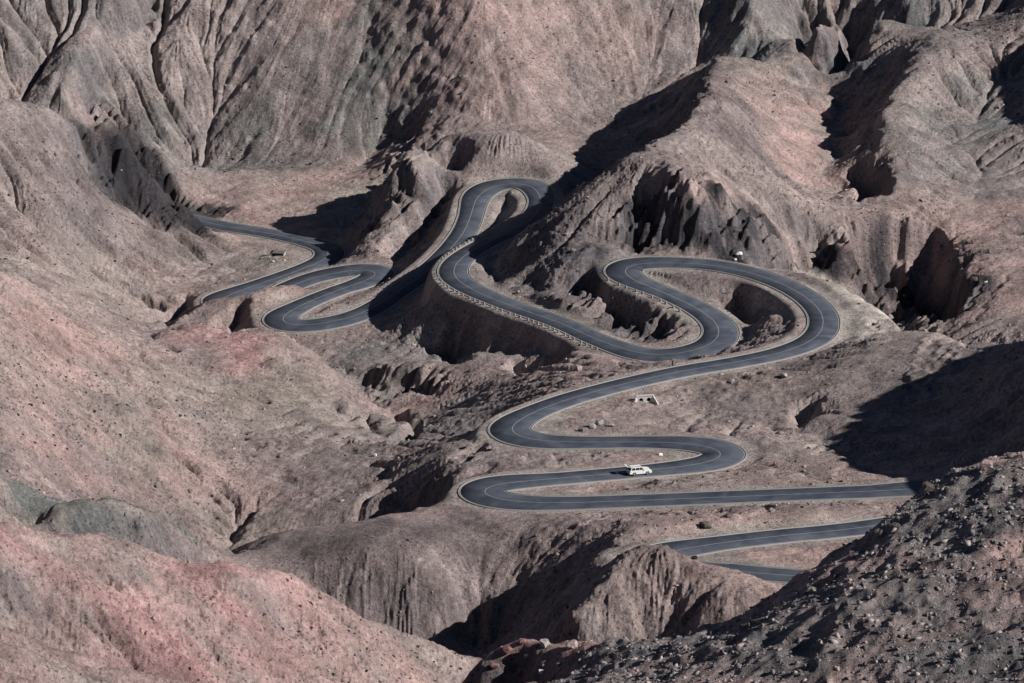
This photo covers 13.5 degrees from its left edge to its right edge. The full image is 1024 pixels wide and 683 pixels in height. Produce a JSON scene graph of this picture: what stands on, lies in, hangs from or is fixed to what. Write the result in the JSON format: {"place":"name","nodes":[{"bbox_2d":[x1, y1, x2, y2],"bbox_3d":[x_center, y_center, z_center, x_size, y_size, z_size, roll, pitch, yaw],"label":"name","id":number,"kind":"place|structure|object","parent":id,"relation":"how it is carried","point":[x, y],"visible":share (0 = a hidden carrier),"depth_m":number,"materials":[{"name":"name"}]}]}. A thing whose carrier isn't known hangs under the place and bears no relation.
{"place":"outdoors","nodes":[
{"label":"outdoors","id":0,"kind":"place"},
{"bbox_2d":[0,0,1023,682],"bbox_3d":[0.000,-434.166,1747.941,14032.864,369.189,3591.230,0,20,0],"label":"mountain terrain","id":1,"kind":"structure","parent":0,"point":[80,592],"depth_m":1007.60,"materials":[{"name":"brown stone"}]},
{"bbox_2d":[261,250,285,258],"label":"box culvert","id":2,"kind":"object","parent":1,"relation":"on","point":[272,252],"visible":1,"depth_m":1129.59,"materials":[{"name":"concrete"}]},
{"bbox_2d":[490,662,498,668],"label":"boulder","id":3,"kind":"object","parent":1,"relation":"on","point":[494,665],"visible":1,"depth_m":629.24,"materials":[{"name":"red stone"}]},
{"bbox_2d":[502,644,512,653],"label":"boulder","id":4,"kind":"object","parent":1,"relation":"on","point":[507,649],"visible":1,"depth_m":630.12,"materials":[{"name":"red stone"}]},
{"bbox_2d":[0,0,1023,681],"bbox_3d":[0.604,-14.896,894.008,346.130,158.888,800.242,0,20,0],"label":"scattered stones","id":5,"kind":"object","parent":1,"relation":"on","point":[500,326],"visible":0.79,"depth_m":990.25,"materials":[{"name":"stone"}]},
{"bbox_2d":[0,0,1023,682],"bbox_3d":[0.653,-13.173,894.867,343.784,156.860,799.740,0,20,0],"label":"desert scrub","id":6,"kind":"object","parent":1,"relation":"on","point":[452,372],"visible":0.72,"depth_m":950.32,"materials":[{"name":"brown plant"}]},
{"bbox_2d":[518,638,525,644],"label":"boulder","id":7,"kind":"object","parent":1,"relation":"on","point":[521,641],"visible":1,"depth_m":630.48,"materials":[{"name":"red stone"}]},
{"bbox_2d":[539,639,549,647],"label":"boulder","id":8,"kind":"object","parent":1,"relation":"on","point":[544,643],"visible":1,"depth_m":627.81,"materials":[{"name":"stone"}]},
{"bbox_2d":[566,639,577,649],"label":"boulder","id":9,"kind":"object","parent":1,"relation":"on","point":[571,644],"visible":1,"depth_m":624.63,"materials":[{"name":"pink stone"}]},
{"bbox_2d":[575,365,581,370],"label":"boulder","id":10,"kind":"object","parent":1,"relation":"on","point":[578,368],"visible":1,"depth_m":969.66,"materials":[{"name":"pink stone"}]},
{"bbox_2d":[583,354,592,358],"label":"boulder","id":11,"kind":"object","parent":1,"relation":"on","point":[587,356],"visible":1,"depth_m":983.34,"materials":[{"name":"brown stone"}]},
{"bbox_2d":[588,423,595,428],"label":"boulder","id":12,"kind":"object","parent":1,"relation":"on","point":[591,425],"visible":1,"depth_m":902.43,"materials":[{"name":"stone"}]},
{"bbox_2d":[596,419,603,424],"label":"boulder","id":13,"kind":"object","parent":1,"relation":"on","point":[600,422],"visible":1,"depth_m":903.67,"materials":[{"name":"stone"}]},
{"bbox_2d":[634,394,658,404],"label":"pipe culvert","id":14,"kind":"object","parent":1,"relation":"on","point":[644,398],"visible":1,"depth_m":924.25,"materials":[{"name":"concrete"}]},
{"bbox_2d":[699,521,711,527],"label":"boulder","id":15,"kind":"object","parent":1,"relation":"on","point":[705,524],"visible":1,"depth_m":813.62,"materials":[{"name":"brown stone"}]},
{"bbox_2d":[523,452,1023,682],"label":"rubble","id":16,"kind":"object","parent":1,"relation":"on","point":[950,578],"visible":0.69,"depth_m":592.73,"materials":[{"name":"grey stone"}]},
{"bbox_2d":[922,480,934,490],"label":"boulder","id":17,"kind":"object","parent":1,"relation":"on","point":[927,486],"visible":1,"depth_m":615.67,"materials":[{"name":"brown stone"}]},
{"bbox_2d":[970,276,977,280],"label":"boulder","id":18,"kind":"object","parent":1,"relation":"on","point":[974,278],"visible":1,"depth_m":1053.33,"materials":[{"name":"brown stone"}]},
{"bbox_2d":[979,459,992,469],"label":"boulder","id":19,"kind":"object","parent":1,"relation":"on","point":[986,463],"visible":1,"depth_m":613.99,"materials":[{"name":"pink stone"}]},
{"bbox_2d":[193,178,932,583],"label":"road","id":20,"kind":"structure","parent":0,"point":[719,330],"depth_m":986.37,"materials":[{"name":"grey asphalt"}]},
{"bbox_2d":[624,464,651,475],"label":"car","id":21,"kind":"object","parent":20,"relation":"on","point":[634,469],"visible":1,"depth_m":868.25,"materials":[{"name":"white paint"}]}
]}

